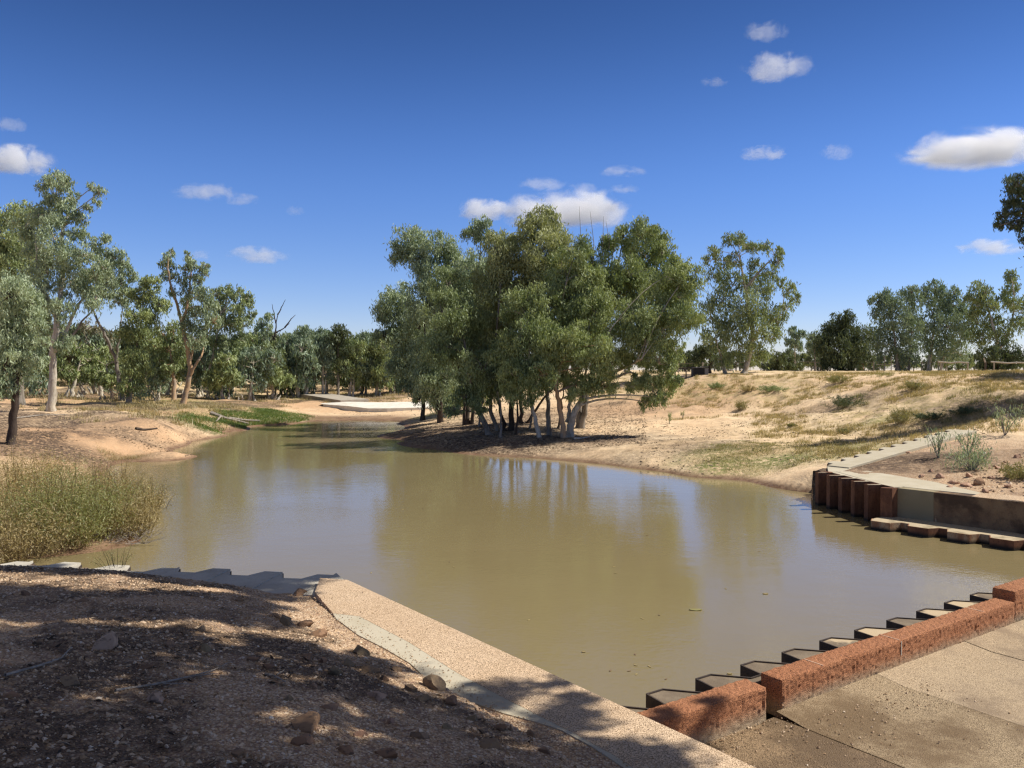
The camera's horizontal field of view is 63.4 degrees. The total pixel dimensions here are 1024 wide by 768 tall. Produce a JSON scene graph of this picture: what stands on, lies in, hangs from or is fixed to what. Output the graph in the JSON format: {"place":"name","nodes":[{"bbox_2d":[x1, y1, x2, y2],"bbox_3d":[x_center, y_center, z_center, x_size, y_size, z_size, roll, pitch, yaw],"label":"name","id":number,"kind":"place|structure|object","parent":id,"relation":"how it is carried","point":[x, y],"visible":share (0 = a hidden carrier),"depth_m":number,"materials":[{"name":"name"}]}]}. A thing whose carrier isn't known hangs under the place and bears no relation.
{"place":"outdoors","nodes":[
{"label":"outdoors","id":0,"kind":"place"},
{"bbox_2d":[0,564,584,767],"bbox_3d":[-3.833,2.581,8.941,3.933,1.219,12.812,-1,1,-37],"label":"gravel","id":1,"kind":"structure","parent":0,"point":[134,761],"depth_m":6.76,"materials":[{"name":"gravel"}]},
{"bbox_2d":[0,420,1023,707],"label":"water","id":2,"kind":"structure","parent":0,"point":[520,558],"depth_m":18.35,"materials":[{"name":"liquid"}]},
{"bbox_2d":[0,370,1023,767],"bbox_3d":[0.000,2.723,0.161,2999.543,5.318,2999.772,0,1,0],"label":"ground","id":3,"kind":"structure","parent":0,"point":[92,438],"depth_m":9.82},
{"bbox_2d":[0,436,41,498],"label":"shrub","id":4,"kind":"object","parent":3,"relation":"on","point":[15,462],"visible":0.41,"depth_m":23.79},
{"bbox_2d":[0,199,49,404],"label":"gum tree","id":5,"kind":"object","parent":3,"relation":"on","point":[8,259],"visible":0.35,"depth_m":61.38,"materials":[{"name":"green plant"}]},
{"bbox_2d":[0,268,52,444],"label":"gum tree","id":6,"kind":"object","parent":3,"relation":"on","point":[21,304],"visible":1,"depth_m":35.45,"materials":[{"name":"green plant"}]},
{"bbox_2d":[0,467,56,533],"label":"shrub","id":7,"kind":"object","parent":3,"relation":"on","point":[1,508],"visible":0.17,"depth_m":19.76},
{"bbox_2d":[4,338,61,395],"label":"gum tree","id":8,"kind":"object","parent":3,"relation":"on","point":[34,387],"visible":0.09,"depth_m":75.95,"materials":[{"name":"green plant"}]},
{"bbox_2d":[0,445,89,484],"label":"shrub","id":9,"kind":"object","parent":3,"relation":"on","point":[46,454],"visible":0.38,"depth_m":26.94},
{"bbox_2d":[0,445,90,510],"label":"shrub","id":10,"kind":"object","parent":3,"relation":"on","point":[15,479],"visible":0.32,"depth_m":22.67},
{"bbox_2d":[0,487,93,562],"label":"shrub","id":11,"kind":"object","parent":3,"relation":"on","point":[23,551],"visible":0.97,"depth_m":17.42,"materials":[{"name":"plant"}]},
{"bbox_2d":[5,457,91,535],"bbox_3d":[-10.701,2.641,19.381,2.162,2.012,2.462,0,1,0],"label":"shrub","id":12,"kind":"object","parent":3,"relation":"on","point":[77,477],"visible":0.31,"depth_m":19.31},
{"bbox_2d":[4,168,114,411],"bbox_3d":[-27.789,-5.718,50.932,5.155,15.128,6.024,-1,1,-44],"label":"gum tree","id":13,"kind":"object","parent":3,"relation":"on","point":[46,218],"visible":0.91,"depth_m":50.26,"materials":[{"name":"green plant"}]},
{"bbox_2d":[0,454,118,547],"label":"shrub","id":14,"kind":"object","parent":3,"relation":"on","point":[33,498],"visible":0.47,"depth_m":18.64,"materials":[{"name":"plant"}]},
{"bbox_2d":[2,474,127,553],"bbox_3d":[-9.903,2.896,18.531,2.611,1.850,2.426,-1,1,-28],"label":"shrub","id":15,"kind":"object","parent":3,"relation":"on","point":[92,524],"visible":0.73,"depth_m":18.34,"materials":[{"name":"plant"}]},
{"bbox_2d":[9,450,132,528],"bbox_3d":[-11.157,2.787,20.876,3.095,2.303,3.222,-1,1,-30],"label":"shrub","id":16,"kind":"object","parent":3,"relation":"on","point":[75,468],"visible":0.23,"depth_m":20.84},
{"bbox_2d":[33,337,110,396],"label":"gum tree","id":17,"kind":"object","parent":3,"relation":"on","point":[69,373],"visible":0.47,"depth_m":73.43,"materials":[{"name":"green plant"}]},
{"bbox_2d":[52,322,106,384],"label":"gum tree","id":18,"kind":"object","parent":3,"relation":"on","point":[71,330],"visible":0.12,"depth_m":98.60,"materials":[{"name":"green plant"}]},
{"bbox_2d":[24,447,140,497],"bbox_3d":[-12.832,2.763,24.422,3.147,1.842,3.168,0,1,0],"label":"shrub","id":19,"kind":"object","parent":3,"relation":"on","point":[91,477],"visible":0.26,"depth_m":24.47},
{"bbox_2d":[72,319,117,395],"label":"gum tree","id":20,"kind":"object","parent":3,"relation":"on","point":[84,327],"visible":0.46,"depth_m":79.62,"materials":[{"name":"green plant"}]},
{"bbox_2d":[63,455,128,506],"bbox_3d":[-11.441,2.761,22.657,1.916,1.819,2.086,1,1,40],"label":"shrub","id":21,"kind":"object","parent":3,"relation":"on","point":[104,482],"visible":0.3,"depth_m":22.68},
{"bbox_2d":[73,331,120,393],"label":"gum tree","id":22,"kind":"object","parent":3,"relation":"on","point":[96,340],"visible":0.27,"depth_m":80.81,"materials":[{"name":"green plant"}]},
{"bbox_2d":[48,473,158,540],"bbox_3d":[-9.711,2.899,19.346,2.422,1.689,2.429,0,1,20],"label":"shrub","id":23,"kind":"object","parent":3,"relation":"on","point":[108,510],"visible":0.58,"depth_m":19.23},
{"bbox_2d":[92,632,117,650],"bbox_3d":[-3.490,2.231,7.127,0.169,0.164,0.210,0,1,0],"label":"rock","id":24,"kind":"object","parent":3,"relation":"on","point":[108,641],"visible":0.84,"depth_m":7.09,"materials":[{"name":"grey stone"}]},
{"bbox_2d":[72,232,139,399],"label":"gum tree","id":25,"kind":"object","parent":3,"relation":"on","point":[121,265],"visible":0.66,"depth_m":69.20,"materials":[{"name":"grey plant"}]},
{"bbox_2d":[78,348,142,398],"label":"gum tree","id":26,"kind":"object","parent":3,"relation":"on","point":[89,373],"visible":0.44,"depth_m":71.29,"materials":[{"name":"green plant"}]},
{"bbox_2d":[60,466,163,521],"bbox_3d":[-10.815,2.982,22.143,2.718,1.703,2.936,0,1,0],"label":"shrub","id":27,"kind":"object","parent":3,"relation":"on","point":[127,491],"visible":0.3,"depth_m":22.36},
{"bbox_2d":[71,517,166,543],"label":"shrub","id":28,"kind":"object","parent":3,"relation":"on","point":[138,542],"visible":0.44,"depth_m":19.20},
{"bbox_2d":[95,484,160,541],"bbox_3d":[-9.159,3.136,19.601,1.695,1.375,1.873,0,1,-23],"label":"shrub","id":29,"kind":"object","parent":3,"relation":"on","point":[137,519],"visible":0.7,"depth_m":19.58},
{"bbox_2d":[109,480,172,513],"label":"shrub","id":30,"kind":"object","parent":3,"relation":"on","point":[156,503],"visible":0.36,"depth_m":22.76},
{"bbox_2d":[113,274,172,404],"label":"gum tree","id":31,"kind":"object","parent":3,"relation":"on","point":[148,317],"visible":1,"depth_m":63.52,"materials":[{"name":"green plant"}]},
{"bbox_2d":[118,484,171,533],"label":"shrub","id":32,"kind":"object","parent":3,"relation":"on","point":[150,505],"visible":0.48,"depth_m":20.48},
{"bbox_2d":[132,353,178,400],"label":"gum tree","id":33,"kind":"object","parent":3,"relation":"on","point":[161,385],"visible":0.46,"depth_m":68.98,"materials":[{"name":"green plant"}]},
{"bbox_2d":[134,475,181,508],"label":"shrub","id":34,"kind":"object","parent":3,"relation":"on","point":[159,492],"visible":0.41,"depth_m":23.85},
{"bbox_2d":[149,318,186,400],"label":"gum tree","id":35,"kind":"object","parent":3,"relation":"on","point":[168,368],"visible":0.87,"depth_m":68.73,"materials":[{"name":"green plant"}]},
{"bbox_2d":[0,561,343,596],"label":"sheet pile wall","id":36,"kind":"structure","parent":3,"relation":"on","point":[272,582],"depth_m":12.66,"materials":[{"name":"concrete"}]},
{"bbox_2d":[315,578,755,767],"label":"cap beam","id":37,"kind":"structure","parent":36,"relation":"attached to","point":[500,668],"depth_m":8.11,"materials":[{"name":"concrete"}]},
{"bbox_2d":[114,661,230,691],"bbox_3d":[-2.511,2.329,6.579,0.371,0.232,1.279,0,1,20],"label":"stick","id":38,"kind":"object","parent":3,"relation":"on","point":[154,684],"visible":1,"depth_m":6.39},
{"bbox_2d":[157,247,225,403],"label":"gum tree","id":39,"kind":"object","parent":3,"relation":"on","point":[199,331],"visible":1,"depth_m":65.26,"materials":[{"name":"green plant"}]},
{"bbox_2d":[172,345,233,396],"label":"gum tree","id":40,"kind":"object","parent":3,"relation":"on","point":[198,372],"visible":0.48,"depth_m":81.00,"materials":[{"name":"green plant"}]},
{"bbox_2d":[200,351,244,399],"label":"gum tree","id":41,"kind":"object","parent":3,"relation":"on","point":[219,375],"visible":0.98,"depth_m":76.81,"materials":[{"name":"green plant"}]},
{"bbox_2d":[200,283,257,397],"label":"gum tree","id":42,"kind":"object","parent":3,"relation":"on","point":[220,342],"visible":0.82,"depth_m":80.33,"materials":[{"name":"green plant"}]},
{"bbox_2d":[162,406,318,433],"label":"green grass","id":43,"kind":"structure","parent":3,"relation":"on","point":[285,416],"depth_m":60.39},
{"bbox_2d":[211,344,286,400],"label":"gum tree","id":44,"kind":"object","parent":3,"relation":"on","point":[251,360],"visible":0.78,"depth_m":79.99,"materials":[{"name":"green plant"}]},
{"bbox_2d":[245,311,274,391],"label":"gum tree","id":45,"kind":"object","parent":3,"relation":"on","point":[263,332],"visible":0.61,"depth_m":98.20,"materials":[{"name":"green plant"}]},
{"bbox_2d":[257,347,297,399],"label":"gum tree","id":46,"kind":"object","parent":3,"relation":"on","point":[281,377],"visible":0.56,"depth_m":83.84,"materials":[{"name":"green plant"}]},
{"bbox_2d":[275,333,323,397],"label":"gum tree","id":47,"kind":"object","parent":3,"relation":"on","point":[305,352],"visible":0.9,"depth_m":87.09,"materials":[{"name":"green plant"}]},
{"bbox_2d":[290,733,314,745],"bbox_3d":[-1.403,2.403,5.561,0.146,0.104,0.136,0,1,0],"label":"rock","id":48,"kind":"object","parent":3,"relation":"on","point":[305,739],"visible":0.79,"depth_m":5.51,"materials":[{"name":"brown stone"}]},
{"bbox_2d":[290,711,319,732],"bbox_3d":[-1.468,2.402,5.858,0.184,0.107,0.256,0,1,0],"label":"rock","id":49,"kind":"object","parent":3,"relation":"on","point":[308,722],"visible":0.89,"depth_m":5.81,"materials":[{"name":"brown stone"}]},
{"bbox_2d":[293,324,319,393],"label":"gum tree","id":50,"kind":"object","parent":3,"relation":"on","point":[305,329],"visible":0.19,"depth_m":88.26,"materials":[{"name":"green plant"}]},
{"bbox_2d":[311,325,338,392],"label":"gum tree","id":51,"kind":"object","parent":3,"relation":"on","point":[327,358],"visible":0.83,"depth_m":88.80,"materials":[{"name":"green plant"}]},
{"bbox_2d":[5,371,654,429],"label":"dry grass","id":52,"kind":"structure","parent":3,"relation":"on","point":[149,411],"depth_m":64.41,"materials":[{"name":"plant"}]},
{"bbox_2d":[301,393,368,402],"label":"causeway","id":53,"kind":"structure","parent":3,"relation":"on","point":[330,397],"depth_m":83.72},
{"bbox_2d":[327,323,355,394],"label":"gum tree","id":54,"kind":"object","parent":3,"relation":"on","point":[339,343],"visible":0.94,"depth_m":88.75,"materials":[{"name":"green plant"}]},
{"bbox_2d":[332,335,370,396],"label":"gum tree","id":55,"kind":"object","parent":3,"relation":"on","point":[350,383],"visible":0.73,"depth_m":90.32,"materials":[{"name":"green plant"}]},
{"bbox_2d":[347,329,379,394],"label":"gum tree","id":56,"kind":"object","parent":3,"relation":"on","point":[362,335],"visible":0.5,"depth_m":91.27,"materials":[{"name":"green plant"}]},
{"bbox_2d":[320,401,432,411],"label":"weir","id":57,"kind":"object","parent":3,"relation":"on","point":[376,406],"visible":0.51,"depth_m":74.52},
{"bbox_2d":[361,333,398,395],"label":"gum tree","id":58,"kind":"object","parent":3,"relation":"on","point":[380,354],"visible":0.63,"depth_m":91.20,"materials":[{"name":"green plant"}]},
{"bbox_2d":[368,279,432,420],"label":"gum tree","id":59,"kind":"object","parent":3,"relation":"on","point":[391,335],"visible":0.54,"depth_m":60.18,"materials":[{"name":"green plant"}]},
{"bbox_2d":[383,223,467,422],"bbox_3d":[-5.581,-4.206,56.858,6.290,13.970,5.205,1,1,40],"label":"gum tree","id":60,"kind":"object","parent":3,"relation":"on","point":[422,262],"visible":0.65,"depth_m":56.38,"materials":[{"name":"green plant"}]},
{"bbox_2d":[422,674,445,690],"bbox_3d":[-0.732,2.816,7.772,0.215,0.158,0.190,1,1,32],"label":"rock","id":61,"kind":"object","parent":3,"relation":"on","point":[434,682],"visible":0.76,"depth_m":7.74,"materials":[{"name":"brown stone"}]},
{"bbox_2d":[413,265,506,434],"bbox_3d":[-2.319,-1.864,44.599,5.876,9.576,5.140,0,1,0],"label":"gum tree","id":62,"kind":"object","parent":3,"relation":"on","point":[454,323],"visible":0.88,"depth_m":43.82,"materials":[{"name":"green plant"}]},
{"bbox_2d":[428,213,502,424],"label":"gum tree","id":63,"kind":"object","parent":3,"relation":"on","point":[479,227],"visible":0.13,"depth_m":51.23,"materials":[{"name":"green plant"}]},
{"bbox_2d":[466,227,525,430],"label":"gum tree","id":64,"kind":"object","parent":3,"relation":"on","point":[499,278],"visible":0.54,"depth_m":45.38,"materials":[{"name":"green plant"}]},
{"bbox_2d":[484,367,507,437],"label":"sapling","id":65,"kind":"object","parent":3,"relation":"on","point":[492,375],"visible":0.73,"depth_m":42.34,"materials":[{"name":"green plant"}]},
{"bbox_2d":[289,586,717,767],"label":"gravel","id":66,"kind":"structure","parent":3,"relation":"on","point":[491,705],"depth_m":8.07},
{"bbox_2d":[143,392,876,479],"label":"green grass","id":67,"kind":"structure","parent":3,"relation":"on","point":[766,444],"depth_m":33.48,"materials":[{"name":"plant"}]},
{"bbox_2d":[1,372,1019,473],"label":"leaf litter","id":68,"kind":"object","parent":3,"relation":"on","point":[512,443],"visible":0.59,"depth_m":43.44,"materials":[{"name":"plant"}]},
{"bbox_2d":[487,280,570,437],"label":"gum tree","id":69,"kind":"object","parent":3,"relation":"on","point":[534,339],"visible":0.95,"depth_m":41.36,"materials":[{"name":"green plant"}]},
{"bbox_2d":[494,199,575,430],"bbox_3d":[1.562,-3.731,45.489,5.446,13.029,4.222,1,1,42],"label":"gum tree","id":70,"kind":"object","parent":3,"relation":"on","point":[551,236],"visible":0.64,"depth_m":44.92,"materials":[{"name":"green plant"}]},
{"bbox_2d":[466,281,616,423],"bbox_3d":[1.800,-2.066,50.228,9.335,9.267,4.992,0,1,24],"label":"gum tree","id":71,"kind":"object","parent":3,"relation":"on","point":[520,421],"visible":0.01,"depth_m":50.32,"materials":[{"name":"green plant"}]},
{"bbox_2d":[523,229,614,435],"bbox_3d":[2.773,-2.629,43.454,5.256,10.812,3.693,0,1,-18],"label":"gum tree","id":72,"kind":"object","parent":3,"relation":"on","point":[578,266],"visible":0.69,"depth_m":42.90,"materials":[{"name":"green plant"}]},
{"bbox_2d":[523,317,621,437],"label":"gum tree","id":73,"kind":"object","parent":3,"relation":"on","point":[583,351],"visible":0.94,"depth_m":41.09,"materials":[{"name":"green plant"}]},
{"bbox_2d":[575,215,691,428],"bbox_3d":[6.575,-3.349,46.443,7.168,12.005,5.496,0,1,0],"label":"gum tree","id":74,"kind":"object","parent":3,"relation":"on","point":[630,275],"visible":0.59,"depth_m":45.52,"materials":[{"name":"green plant"}]},
{"bbox_2d":[565,256,709,436],"bbox_3d":[6.358,-1.804,42.524,7.326,9.326,5.114,0,1,0],"label":"gum tree","id":75,"kind":"object","parent":3,"relation":"on","point":[637,330],"visible":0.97,"depth_m":41.90,"materials":[{"name":"green plant"}]},
{"bbox_2d":[689,339,733,373],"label":"tree","id":76,"kind":"object","parent":3,"relation":"on","point":[700,353],"visible":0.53,"depth_m":86.05,"materials":[{"name":"green plant"}]},
{"bbox_2d":[696,230,801,373],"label":"gum tree","id":77,"kind":"object","parent":3,"relation":"on","point":[723,329],"visible":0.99,"depth_m":81.02,"materials":[{"name":"green plant"}]},
{"bbox_2d":[765,348,804,370],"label":"bush","id":78,"kind":"object","parent":3,"relation":"on","point":[783,362],"visible":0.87,"depth_m":95.10,"materials":[{"name":"green plant"}]},
{"bbox_2d":[783,325,806,362],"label":"gum tree","id":79,"kind":"object","parent":3,"relation":"on","point":[795,343],"visible":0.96,"depth_m":119.36,"materials":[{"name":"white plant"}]},
{"bbox_2d":[706,717,901,767],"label":"concrete slab","id":80,"kind":"structure","parent":3,"relation":"on","point":[834,756],"depth_m":8.07,"materials":[{"name":"concrete"}]},
{"bbox_2d":[637,679,765,743],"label":"concrete block","id":81,"kind":"structure","parent":80,"relation":"on","point":[711,715],"depth_m":8.36,"materials":[{"name":"concrete"}]},
{"bbox_2d":[621,592,991,719],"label":"sheet pile wall","id":82,"kind":"structure","parent":3,"relation":"on","point":[751,671],"depth_m":10.02,"materials":[{"name":"concrete"}]},
{"bbox_2d":[761,598,1014,718],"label":"concrete block","id":83,"kind":"structure","parent":82,"relation":"on","point":[792,684],"depth_m":10.01,"materials":[{"name":"concrete"}]},
{"bbox_2d":[992,578,1023,622],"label":"concrete block","id":84,"kind":"structure","parent":82,"relation":"on","point":[1012,591],"depth_m":12.17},
{"bbox_2d":[804,329,821,370],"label":"gum tree","id":85,"kind":"object","parent":3,"relation":"on","point":[809,342],"visible":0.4,"depth_m":114.91,"materials":[{"name":"green plant"}]},
{"bbox_2d":[605,369,1023,464],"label":"dry grass","id":86,"kind":"structure","parent":3,"relation":"on","point":[985,383],"depth_m":42.02,"materials":[{"name":"plant"}]},
{"bbox_2d":[817,393,869,408],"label":"bush","id":87,"kind":"object","parent":3,"relation":"on","point":[843,402],"visible":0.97,"depth_m":45.43,"materials":[{"name":"green plant"}]},
{"bbox_2d":[810,308,879,370],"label":"gum tree","id":88,"kind":"object","parent":3,"relation":"on","point":[846,339],"visible":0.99,"depth_m":86.81,"materials":[{"name":"green plant"}]},
{"bbox_2d":[815,472,899,521],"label":"sheet pile wall","id":89,"kind":"structure","parent":3,"relation":"on","point":[868,501],"depth_m":22.50,"materials":[{"name":"metal"}]},
{"bbox_2d":[758,370,1022,424],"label":"green grass","id":90,"kind":"structure","parent":3,"relation":"on","point":[891,373],"depth_m":39.71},
{"bbox_2d":[863,284,927,370],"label":"gum tree","id":91,"kind":"object","parent":3,"relation":"on","point":[907,324],"visible":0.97,"depth_m":91.42,"materials":[{"name":"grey plant"}]},
{"bbox_2d":[777,674,1023,767],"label":"concrete slab","id":92,"kind":"structure","parent":3,"relation":"on","point":[1001,743],"depth_m":8.59,"materials":[{"name":"concrete"}]},
{"bbox_2d":[707,679,1017,767],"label":"gravel","id":93,"kind":"structure","parent":92,"relation":"on","point":[748,727],"depth_m":8.51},
{"bbox_2d":[826,429,976,472],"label":"concrete path","id":94,"kind":"structure","parent":3,"relation":"on","point":[872,456],"depth_m":27.70,"materials":[{"name":"concrete"}]},
{"bbox_2d":[885,405,919,424],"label":"bush","id":95,"kind":"object","parent":3,"relation":"on","point":[901,417],"visible":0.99,"depth_m":37.33,"materials":[{"name":"green plant"}]},
{"bbox_2d":[838,471,1023,533],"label":"concrete wall","id":96,"kind":"structure","parent":3,"relation":"on","point":[919,499],"depth_m":20.39,"materials":[{"name":"concrete"}]},
{"bbox_2d":[920,425,948,457],"bbox_3d":[13.175,1.803,25.825,0.798,1.142,0.924,1,1,28],"label":"young gum","id":97,"kind":"object","parent":3,"relation":"on","point":[940,441],"visible":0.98,"depth_m":25.73,"materials":[{"name":"green plant"}]},
{"bbox_2d":[914,277,978,370],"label":"gum tree","id":98,"kind":"object","parent":3,"relation":"on","point":[943,300],"visible":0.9,"depth_m":94.04,"materials":[{"name":"green plant"}]},
{"bbox_2d":[871,517,1023,550],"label":"sheet pile wall","id":99,"kind":"structure","parent":3,"relation":"on","point":[1004,540],"depth_m":19.70,"materials":[{"name":"concrete"}]},
{"bbox_2d":[878,642,1023,725],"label":"concrete slab","id":100,"kind":"structure","parent":3,"relation":"on","point":[990,682],"depth_m":9.92,"materials":[{"name":"concrete"}]},
{"bbox_2d":[949,426,986,455],"bbox_3d":[14.359,1.795,26.063,1.067,0.992,0.999,1,1,28],"label":"young gum","id":101,"kind":"object","parent":3,"relation":"on","point":[960,439],"visible":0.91,"depth_m":25.87,"materials":[{"name":"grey plant"}]},
{"bbox_2d":[939,440,997,472],"bbox_3d":[13.083,2.169,24.004,1.824,1.159,1.728,0,1,0],"label":"young gum","id":102,"kind":"object","parent":3,"relation":"on","point":[975,460],"visible":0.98,"depth_m":23.73,"materials":[{"name":"green plant"}]},
{"bbox_2d":[946,452,1023,495],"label":"gravel","id":103,"kind":"structure","parent":3,"relation":"on","point":[1000,478],"depth_m":22.02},
{"bbox_2d":[960,268,1023,367],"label":"gum tree","id":104,"kind":"object","parent":3,"relation":"on","point":[982,304],"visible":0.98,"depth_m":89.81,"materials":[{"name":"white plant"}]},
{"bbox_2d":[966,620,1023,659],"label":"concrete slab","id":105,"kind":"structure","parent":3,"relation":"on","point":[1008,640],"depth_m":11.21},
{"bbox_2d":[974,337,1023,370],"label":"bush","id":106,"kind":"object","parent":3,"relation":"on","point":[995,352],"visible":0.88,"depth_m":85.62,"materials":[{"name":"green plant"}]},
{"bbox_2d":[987,398,1023,434],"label":"young gum","id":107,"kind":"object","parent":3,"relation":"on","point":[1004,420],"visible":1,"depth_m":29.41,"materials":[{"name":"green plant"}]},
{"bbox_2d":[992,172,1023,258],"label":"gum tree","id":108,"kind":"object","parent":3,"relation":"on","point":[1013,201],"visible":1,"depth_m":35.81,"materials":[{"name":"green plant"}]},
{"bbox_2d":[998,459,1023,480],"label":"bush","id":109,"kind":"object","parent":3,"relation":"on","point":[1018,473],"visible":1,"depth_m":22.31,"materials":[{"name":"green plant"}]},
{"bbox_2d":[0,0,1023,369],"label":"sky","id":110,"kind":"structure","parent":0,"point":[280,145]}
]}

